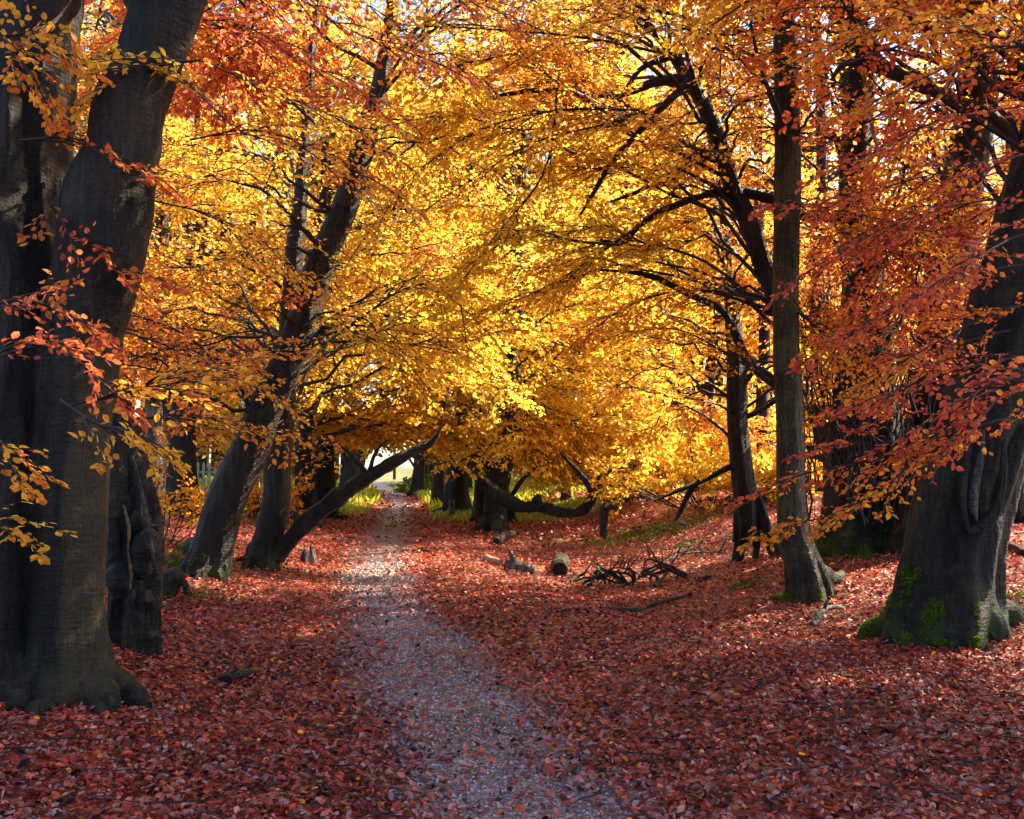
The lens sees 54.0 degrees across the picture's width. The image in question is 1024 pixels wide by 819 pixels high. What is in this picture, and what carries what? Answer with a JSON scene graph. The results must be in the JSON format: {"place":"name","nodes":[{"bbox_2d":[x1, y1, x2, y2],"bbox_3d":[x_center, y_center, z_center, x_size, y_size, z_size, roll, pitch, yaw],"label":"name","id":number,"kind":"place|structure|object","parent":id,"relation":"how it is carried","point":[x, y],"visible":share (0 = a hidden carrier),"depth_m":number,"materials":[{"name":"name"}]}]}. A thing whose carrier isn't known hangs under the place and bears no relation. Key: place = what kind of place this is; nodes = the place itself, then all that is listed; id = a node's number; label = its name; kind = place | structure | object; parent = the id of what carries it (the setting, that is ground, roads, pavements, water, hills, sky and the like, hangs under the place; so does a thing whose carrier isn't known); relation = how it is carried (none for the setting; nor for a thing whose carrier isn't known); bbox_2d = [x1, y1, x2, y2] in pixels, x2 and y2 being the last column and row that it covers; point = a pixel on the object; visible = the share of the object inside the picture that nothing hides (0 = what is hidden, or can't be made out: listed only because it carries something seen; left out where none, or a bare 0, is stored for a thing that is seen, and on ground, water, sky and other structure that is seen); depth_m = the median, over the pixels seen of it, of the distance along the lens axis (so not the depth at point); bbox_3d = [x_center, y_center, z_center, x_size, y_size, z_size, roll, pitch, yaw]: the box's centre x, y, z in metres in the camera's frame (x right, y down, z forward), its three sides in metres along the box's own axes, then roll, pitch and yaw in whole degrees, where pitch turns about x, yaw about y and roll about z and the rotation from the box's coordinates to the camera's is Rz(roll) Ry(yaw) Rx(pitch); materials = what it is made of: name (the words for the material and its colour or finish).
{"place":"outdoors","nodes":[
{"label":"outdoors","id":0,"kind":"place"},
{"bbox_2d":[322,480,683,818],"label":"path","id":1,"kind":"structure","parent":0,"point":[416,777],"depth_m":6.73,"materials":[{"name":"grey gravel"}]},
{"bbox_2d":[0,462,1023,818],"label":"ground","id":2,"kind":"structure","parent":0,"point":[388,480],"depth_m":7.40,"materials":[{"name":"brown plant"}]},
{"bbox_2d":[106,383,164,658],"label":"hollow tree","id":3,"kind":"object","parent":2,"relation":"on","point":[135,555],"visible":0.56,"depth_m":7.50,"materials":[{"name":"brown wood"}]},
{"bbox_2d":[162,566,189,600],"bbox_3d":[-3.922,2.001,11.106,0.535,0.521,0.576,-3,-5,41],"label":"mossy stump","id":4,"kind":"object","parent":2,"relation":"on","point":[174,580],"visible":0.28,"depth_m":11.05,"materials":[{"name":"grey wood"}]},
{"bbox_2d":[148,437,205,546],"bbox_3d":[-5.900,1.532,16.711,1.943,2.167,1.637,-1,-4,14],"label":"yellow shrub","id":5,"kind":"object","parent":2,"relation":"on","point":[193,496],"visible":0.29,"depth_m":16.60,"materials":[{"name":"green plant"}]},
{"bbox_2d":[76,0,325,517],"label":"background tree","id":6,"kind":"object","parent":2,"relation":"on","point":[185,444],"visible":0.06,"depth_m":23.84,"materials":[{"name":"orange plant"}]},
{"bbox_2d":[74,0,339,363],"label":"background tree","id":7,"kind":"object","parent":2,"relation":"on","point":[103,23],"visible":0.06,"depth_m":19.37,"materials":[{"name":"yellow plant"}]},
{"bbox_2d":[197,462,262,502],"bbox_3d":[-9.800,2.397,32.998,4.350,1.523,0.195,0,-3,0],"label":"picket fence","id":8,"kind":"object","parent":2,"relation":"on","point":[203,471],"visible":0.11,"depth_m":32.92,"materials":[{"name":"paint"}]},
{"bbox_2d":[74,0,394,526],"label":"background tree","id":9,"kind":"object","parent":2,"relation":"on","point":[163,226],"visible":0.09,"depth_m":20.93,"materials":[{"name":"yellow plant"}]},
{"bbox_2d":[220,666,263,685],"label":"fallen branch","id":10,"kind":"object","parent":2,"relation":"on","point":[236,673],"visible":0.98,"depth_m":7.34,"materials":[{"name":"brown wood"}]},
{"bbox_2d":[208,472,314,523],"bbox_3d":[-6.262,2.235,25.271,2.305,1.668,2.249,3,-4,-37],"label":"yellow shrub","id":11,"kind":"object","parent":2,"relation":"on","point":[252,506],"visible":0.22,"depth_m":25.12,"materials":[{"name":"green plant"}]},
{"bbox_2d":[164,34,391,510],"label":"background tree","id":12,"kind":"object","parent":2,"relation":"on","point":[206,441],"visible":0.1,"depth_m":28.72,"materials":[{"name":"yellow plant"}]},
{"bbox_2d":[0,0,581,718],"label":"beech tree","id":13,"kind":"object","parent":2,"relation":"on","point":[74,236],"visible":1,"depth_m":6.11,"materials":[{"name":"orange plant"}]},
{"bbox_2d":[300,546,316,564],"bbox_3d":[-3.423,2.473,16.885,0.348,0.371,0.162,-3,-4,38],"label":"wooden stub","id":14,"kind":"object","parent":2,"relation":"on","point":[310,556],"visible":0.76,"depth_m":16.81,"materials":[{"name":"grey wood"}]},
{"bbox_2d":[136,12,487,527],"bbox_3d":[-5.177,-3.784,27.210,9.134,14.383,7.105,0,-3,0],"label":"background tree","id":15,"kind":"object","parent":2,"relation":"on","point":[304,463],"visible":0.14,"depth_m":26.70,"materials":[{"name":"orange plant"}]},
{"bbox_2d":[144,0,498,519],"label":"background tree","id":16,"kind":"object","parent":2,"relation":"on","point":[324,480],"visible":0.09,"depth_m":30.68,"materials":[{"name":"yellow plant"}]},
{"bbox_2d":[261,80,407,498],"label":"background tree","id":17,"kind":"object","parent":2,"relation":"on","point":[351,469],"visible":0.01,"depth_m":51.53,"materials":[{"name":"yellow plant"}]},
{"bbox_2d":[119,0,586,570],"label":"beech tree","id":18,"kind":"object","parent":2,"relation":"on","point":[271,544],"visible":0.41,"depth_m":16.29,"materials":[{"name":"yellow plant"}]},
{"bbox_2d":[74,0,687,581],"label":"leaning beech","id":19,"kind":"object","parent":2,"relation":"on","point":[208,548],"visible":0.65,"depth_m":13.34,"materials":[{"name":"yellow plant"}]},
{"bbox_2d":[387,472,431,493],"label":"green shrub","id":20,"kind":"object","parent":2,"relation":"on","point":[406,482],"visible":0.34,"depth_m":61.24,"materials":[{"name":"green plant"}]},
{"bbox_2d":[347,193,507,496],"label":"background tree","id":21,"kind":"object","parent":2,"relation":"on","point":[417,481],"visible":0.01,"depth_m":59.72,"materials":[{"name":"yellow plant"}]},
{"bbox_2d":[423,548,438,553],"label":"fallen branch","id":22,"kind":"object","parent":2,"relation":"on","point":[426,550],"visible":0.66,"depth_m":19.23,"materials":[{"name":"brown wood"}]},
{"bbox_2d":[334,66,553,507],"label":"background tree","id":23,"kind":"object","parent":2,"relation":"on","point":[438,485],"visible":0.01,"depth_m":42.43,"materials":[{"name":"yellow plant"}]},
{"bbox_2d":[448,500,454,517],"bbox_3d":[-1.962,3.339,32.675,0.218,0.786,0.221,0,-3,0],"label":"wooden post","id":24,"kind":"object","parent":2,"relation":"on","point":[452,507],"visible":0.66,"depth_m":32.59,"materials":[{"name":"brown wood"}]},
{"bbox_2d":[291,11,642,521],"bbox_3d":[-1.334,-6.214,31.241,11.384,19.964,7.679,0,-3,0],"label":"background tree","id":25,"kind":"object","parent":2,"relation":"on","point":[441,421],"visible":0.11,"depth_m":30.39,"materials":[{"name":"yellow plant"}]},
{"bbox_2d":[238,0,711,533],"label":"beech tree","id":26,"kind":"object","parent":2,"relation":"on","point":[500,462],"visible":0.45,"depth_m":25.89,"materials":[{"name":"yellow plant"}]},
{"bbox_2d":[475,492,478,525],"bbox_3d":[-0.966,2.855,27.661,0.095,1.161,0.094,0,-3,0],"label":"wooden post","id":27,"kind":"object","parent":2,"relation":"on","point":[476,508],"visible":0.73,"depth_m":27.64,"materials":[{"name":"brown wood"}]},
{"bbox_2d":[427,491,531,500],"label":"green shrub","id":28,"kind":"object","parent":2,"relation":"on","point":[520,494],"visible":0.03,"depth_m":46.11,"materials":[{"name":"green plant"}]},
{"bbox_2d":[339,61,625,514],"bbox_3d":[-1.462,-4.575,36.130,11.390,17.305,8.947,0,-3,0],"label":"background tree","id":29,"kind":"object","parent":2,"relation":"on","point":[456,488],"visible":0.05,"depth_m":35.51,"materials":[{"name":"yellow plant"}]},
{"bbox_2d":[483,554,502,565],"bbox_3d":[-0.357,2.568,17.131,0.169,0.144,0.936,1,-4,-16],"label":"fallen log","id":30,"kind":"object","parent":2,"relation":"on","point":[490,558],"visible":0.85,"depth_m":16.91,"materials":[{"name":"brown wood"}]},
{"bbox_2d":[199,475,812,510],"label":"undergrowth","id":31,"kind":"object","parent":2,"relation":"on","point":[369,492],"visible":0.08,"depth_m":50.36,"materials":[{"name":"green plant"}]},
{"bbox_2d":[0,483,1023,818],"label":"fallen leaves","id":32,"kind":"object","parent":2,"relation":"on","point":[926,665],"depth_m":6.71,"materials":[{"name":"red plant"}]},
{"bbox_2d":[599,592,691,612],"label":"fallen branch","id":33,"kind":"object","parent":32,"relation":"on","point":[643,607],"visible":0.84,"depth_m":12.30,"materials":[{"name":"brown wood"}]},
{"bbox_2d":[360,64,670,523],"bbox_3d":[0.462,-3.850,29.750,8.629,15.031,8.301,-2,-4,31],"label":"background tree","id":34,"kind":"object","parent":2,"relation":"on","point":[511,515],"visible":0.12,"depth_m":29.01,"materials":[{"name":"yellow plant"}]},
{"bbox_2d":[504,550,534,573],"bbox_3d":[0.130,2.454,16.103,0.495,0.387,0.205,-1,-4,13],"label":"fallen log","id":35,"kind":"object","parent":2,"relation":"on","point":[513,562],"visible":0.87,"depth_m":16.04,"materials":[{"name":"grey wood"}]},
{"bbox_2d":[339,483,726,523],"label":"grass","id":36,"kind":"structure","parent":2,"relation":"on","point":[347,508],"depth_m":33.21,"materials":[{"name":"green plant"}]},
{"bbox_2d":[79,0,1007,488],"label":"woodland","id":37,"kind":"object","parent":2,"relation":"on","point":[201,458],"depth_m":66.14,"materials":[{"name":"plant"}]},
{"bbox_2d":[436,34,653,502],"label":"background tree","id":38,"kind":"object","parent":2,"relation":"on","point":[564,496],"visible":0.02,"depth_m":39.74,"materials":[{"name":"yellow plant"}]},
{"bbox_2d":[551,553,569,575],"bbox_3d":[0.827,2.628,17.014,0.320,0.287,1.638,0,-3,5],"label":"fallen log","id":39,"kind":"object","parent":2,"relation":"on","point":[560,563],"visible":0.98,"depth_m":16.32,"materials":[{"name":"brown wood"}]},
{"bbox_2d":[106,507,1023,608],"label":"grass tufts","id":40,"kind":"object","parent":2,"relation":"on","point":[176,554],"visible":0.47,"depth_m":21.64,"materials":[{"name":"green plant"}]},
{"bbox_2d":[547,608,591,613],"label":"fallen branch","id":41,"kind":"object","parent":2,"relation":"on","point":[564,610],"visible":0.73,"depth_m":10.82,"materials":[{"name":"brown wood"}]},
{"bbox_2d":[566,556,596,581],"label":"dead branch","id":42,"kind":"object","parent":2,"relation":"on","point":[576,577],"visible":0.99,"depth_m":15.33,"materials":[{"name":"brown wood"}]},
{"bbox_2d":[162,511,1023,600],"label":"moss","id":43,"kind":"object","parent":2,"relation":"on","point":[844,557],"visible":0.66,"depth_m":14.11,"materials":[{"name":"green plant"}]},
{"bbox_2d":[586,555,618,586],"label":"dead branch","id":44,"kind":"object","parent":2,"relation":"on","point":[591,582],"visible":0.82,"depth_m":14.96,"materials":[{"name":"brown wood"}]},
{"bbox_2d":[582,553,624,583],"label":"dead branch","id":45,"kind":"object","parent":2,"relation":"on","point":[588,580],"visible":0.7,"depth_m":15.13,"materials":[{"name":"brown wood"}]},
{"bbox_2d":[593,570,620,584],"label":"dead branch","id":46,"kind":"object","parent":2,"relation":"on","point":[612,575],"visible":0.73,"depth_m":15.21,"materials":[{"name":"brown wood"}]},
{"bbox_2d":[593,561,621,583],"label":"dead branch","id":47,"kind":"object","parent":2,"relation":"on","point":[600,570],"visible":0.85,"depth_m":15.08,"materials":[{"name":"brown wood"}]},
{"bbox_2d":[574,551,642,582],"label":"dead branch","id":48,"kind":"object","parent":2,"relation":"on","point":[609,571],"visible":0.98,"depth_m":15.02,"materials":[{"name":"brown wood"}]},
{"bbox_2d":[599,502,618,539],"bbox_3d":[2.180,2.646,22.546,0.457,1.120,0.393,0,-3,0],"label":"broken stump","id":49,"kind":"object","parent":2,"relation":"on","point":[605,508],"visible":0.76,"depth_m":22.55,"materials":[{"name":"brown wood"}]},
{"bbox_2d":[595,562,624,582],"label":"dead branch","id":50,"kind":"object","parent":2,"relation":"on","point":[613,573],"visible":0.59,"depth_m":15.19,"materials":[{"name":"brown wood"}]},
{"bbox_2d":[598,577,622,584],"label":"dead branch","id":51,"kind":"object","parent":2,"relation":"on","point":[614,581],"visible":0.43,"depth_m":15.19,"materials":[{"name":"brown wood"}]},
{"bbox_2d":[513,407,727,501],"bbox_3d":[3.411,1.296,29.035,7.310,2.750,4.952,0,-3,0],"label":"yellow shrub","id":52,"kind":"object","parent":2,"relation":"on","point":[610,453],"visible":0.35,"depth_m":28.20,"materials":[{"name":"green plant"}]},
{"bbox_2d":[613,555,632,585],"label":"dead branch","id":53,"kind":"object","parent":2,"relation":"on","point":[621,575],"visible":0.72,"depth_m":15.26,"materials":[{"name":"brown wood"}]},
{"bbox_2d":[477,0,774,488],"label":"background tree","id":54,"kind":"object","parent":2,"relation":"on","point":[645,98],"visible":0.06,"depth_m":35.98,"materials":[{"name":"yellow plant"}]},
{"bbox_2d":[289,0,970,582],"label":"arching beech","id":55,"kind":"object","parent":2,"relation":"on","point":[563,110],"visible":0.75,"depth_m":12.84,"materials":[{"name":"yellow plant"}]},
{"bbox_2d":[617,554,643,583],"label":"dead branch","id":56,"kind":"object","parent":2,"relation":"on","point":[633,572],"visible":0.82,"depth_m":15.04,"materials":[{"name":"brown wood"}]},
{"bbox_2d":[636,561,663,580],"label":"dead branch","id":57,"kind":"object","parent":2,"relation":"on","point":[644,572],"visible":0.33,"depth_m":15.46,"materials":[{"name":"brown wood"}]},
{"bbox_2d":[641,566,662,580],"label":"dead branch","id":58,"kind":"object","parent":2,"relation":"on","point":[646,570],"visible":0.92,"depth_m":14.75,"materials":[{"name":"brown wood"}]},
{"bbox_2d":[621,542,686,586],"bbox_3d":[2.100,2.292,14.908,0.955,0.695,0.381,1,-4,-19],"label":"dead branch","id":59,"kind":"object","parent":2,"relation":"on","point":[671,570],"visible":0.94,"depth_m":14.89,"materials":[{"name":"brown wood"}]},
{"bbox_2d":[638,545,686,576],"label":"dead branch","id":60,"kind":"object","parent":2,"relation":"on","point":[667,565],"visible":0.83,"depth_m":15.25,"materials":[{"name":"brown wood"}]},
{"bbox_2d":[648,561,679,579],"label":"dead branch","id":61,"kind":"object","parent":2,"relation":"on","point":[660,572],"visible":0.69,"depth_m":15.25,"materials":[{"name":"brown wood"}]},
{"bbox_2d":[528,29,808,478],"bbox_3d":[5.991,-6.208,40.445,12.286,19.889,8.834,0,-3,0],"label":"background tree","id":62,"kind":"object","parent":2,"relation":"on","point":[663,353],"visible":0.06,"depth_m":39.39,"materials":[{"name":"yellow plant"}]},
{"bbox_2d":[653,531,705,586],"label":"dead branch","id":63,"kind":"object","parent":2,"relation":"on","point":[660,579],"visible":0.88,"depth_m":15.44,"materials":[{"name":"brown wood"}]},
{"bbox_2d":[674,519,686,525],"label":"fallen branch","id":64,"kind":"object","parent":2,"relation":"on","point":[679,521],"visible":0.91,"depth_m":21.84,"materials":[{"name":"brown wood"}]},
{"bbox_2d":[529,1,836,487],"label":"background tree","id":65,"kind":"object","parent":2,"relation":"on","point":[807,177],"visible":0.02,"depth_m":37.06,"materials":[{"name":"yellow plant"}]},
{"bbox_2d":[526,2,840,487],"bbox_3d":[5.927,-6.062,33.630,11.021,18.023,8.161,0,-3,0],"label":"background tree","id":66,"kind":"object","parent":2,"relation":"on","point":[751,347],"visible":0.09,"depth_m":32.92,"materials":[{"name":"yellow plant"}]},
{"bbox_2d":[643,534,731,576],"bbox_3d":[2.784,2.311,15.998,1.725,0.642,0.183,2,-4,-24],"label":"dead branch","id":67,"kind":"object","parent":2,"relation":"on","point":[671,557],"visible":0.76,"depth_m":16.00,"materials":[{"name":"brown wood"}]},
{"bbox_2d":[576,412,822,522],"bbox_3d":[4.838,1.361,23.640,6.617,2.570,4.555,0,-3,0],"label":"yellow shrub","id":68,"kind":"object","parent":2,"relation":"on","point":[681,466],"visible":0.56,"depth_m":23.06,"materials":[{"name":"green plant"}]},
{"bbox_2d":[693,575,718,581],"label":"fallen branch","id":69,"kind":"object","parent":2,"relation":"on","point":[704,577],"visible":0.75,"depth_m":14.71,"materials":[{"name":"brown wood"}]},
{"bbox_2d":[548,179,904,562],"bbox_3d":[3.361,-0.476,16.630,5.527,6.530,4.534,0,-3,0],"label":"twisted tree","id":70,"kind":"object","parent":2,"relation":"on","point":[751,512],"visible":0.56,"depth_m":16.05,"materials":[{"name":"yellow plant"}]},
{"bbox_2d":[669,427,822,500],"bbox_3d":[5.810,1.266,23.638,4.062,1.838,3.046,0,-3,0],"label":"yellow shrub","id":71,"kind":"object","parent":2,"relation":"on","point":[724,487],"visible":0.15,"depth_m":22.97,"materials":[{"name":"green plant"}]},
{"bbox_2d":[638,0,882,470],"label":"background tree","id":72,"kind":"object","parent":2,"relation":"on","point":[762,432],"visible":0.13,"depth_m":29.81,"materials":[{"name":"yellow plant"}]},
{"bbox_2d":[576,0,945,605],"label":"slender tree","id":73,"kind":"object","parent":2,"relation":"on","point":[810,575],"visible":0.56,"depth_m":12.01,"materials":[{"name":"orange plant"}]},
{"bbox_2d":[602,0,1023,652],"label":"mossy beech","id":74,"kind":"object","parent":2,"relation":"on","point":[950,586],"visible":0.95,"depth_m":8.66,"materials":[{"name":"orange plant"}]},
{"bbox_2d":[809,600,844,626],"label":"fallen branch","id":75,"kind":"object","parent":2,"relation":"on","point":[815,621],"visible":0.98,"depth_m":10.60,"materials":[{"name":"grey wood"}]},
{"bbox_2d":[638,0,1023,560],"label":"old beech","id":76,"kind":"object","parent":2,"relation":"on","point":[856,536],"visible":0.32,"depth_m":14.25,"materials":[{"name":"orange plant"}]},
{"bbox_2d":[678,3,1004,494],"bbox_3d":[8.458,-6.138,25.232,8.819,17.178,7.589,0,-3,0],"label":"background tree","id":77,"kind":"object","parent":2,"relation":"on","point":[818,192],"visible":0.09,"depth_m":24.77,"materials":[{"name":"orange plant"}]},
{"bbox_2d":[764,203,959,534],"bbox_3d":[5.117,-0.631,14.110,3.292,4.733,2.095,1,-4,-22],"label":"twiggy thicket","id":78,"kind":"object","parent":2,"relation":"on","point":[853,420],"visible":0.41,"depth_m":14.03,"materials":[{"name":"orange plant"}]},
{"bbox_2d":[749,0,1023,553],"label":"leaning beech","id":79,"kind":"object","parent":2,"relation":"on","point":[896,539],"visible":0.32,"depth_m":13.13,"materials":[{"name":"orange plant"}]},
{"bbox_2d":[810,0,1023,524],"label":"background tree","id":80,"kind":"object","parent":2,"relation":"on","point":[1019,517],"visible":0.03,"depth_m":18.57,"materials":[{"name":"orange plant"}]},
{"bbox_2d":[1008,541,1023,555],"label":"fallen branch","id":81,"kind":"object","parent":2,"relation":"on","point":[1019,548],"visible":0.64,"depth_m":12.91,"materials":[{"name":"brown wood"}]},
{"bbox_2d":[74,0,1008,467],"label":"sky","id":82,"kind":"structure","parent":0,"point":[378,460],"materials":[{"name":"white"}]}
]}

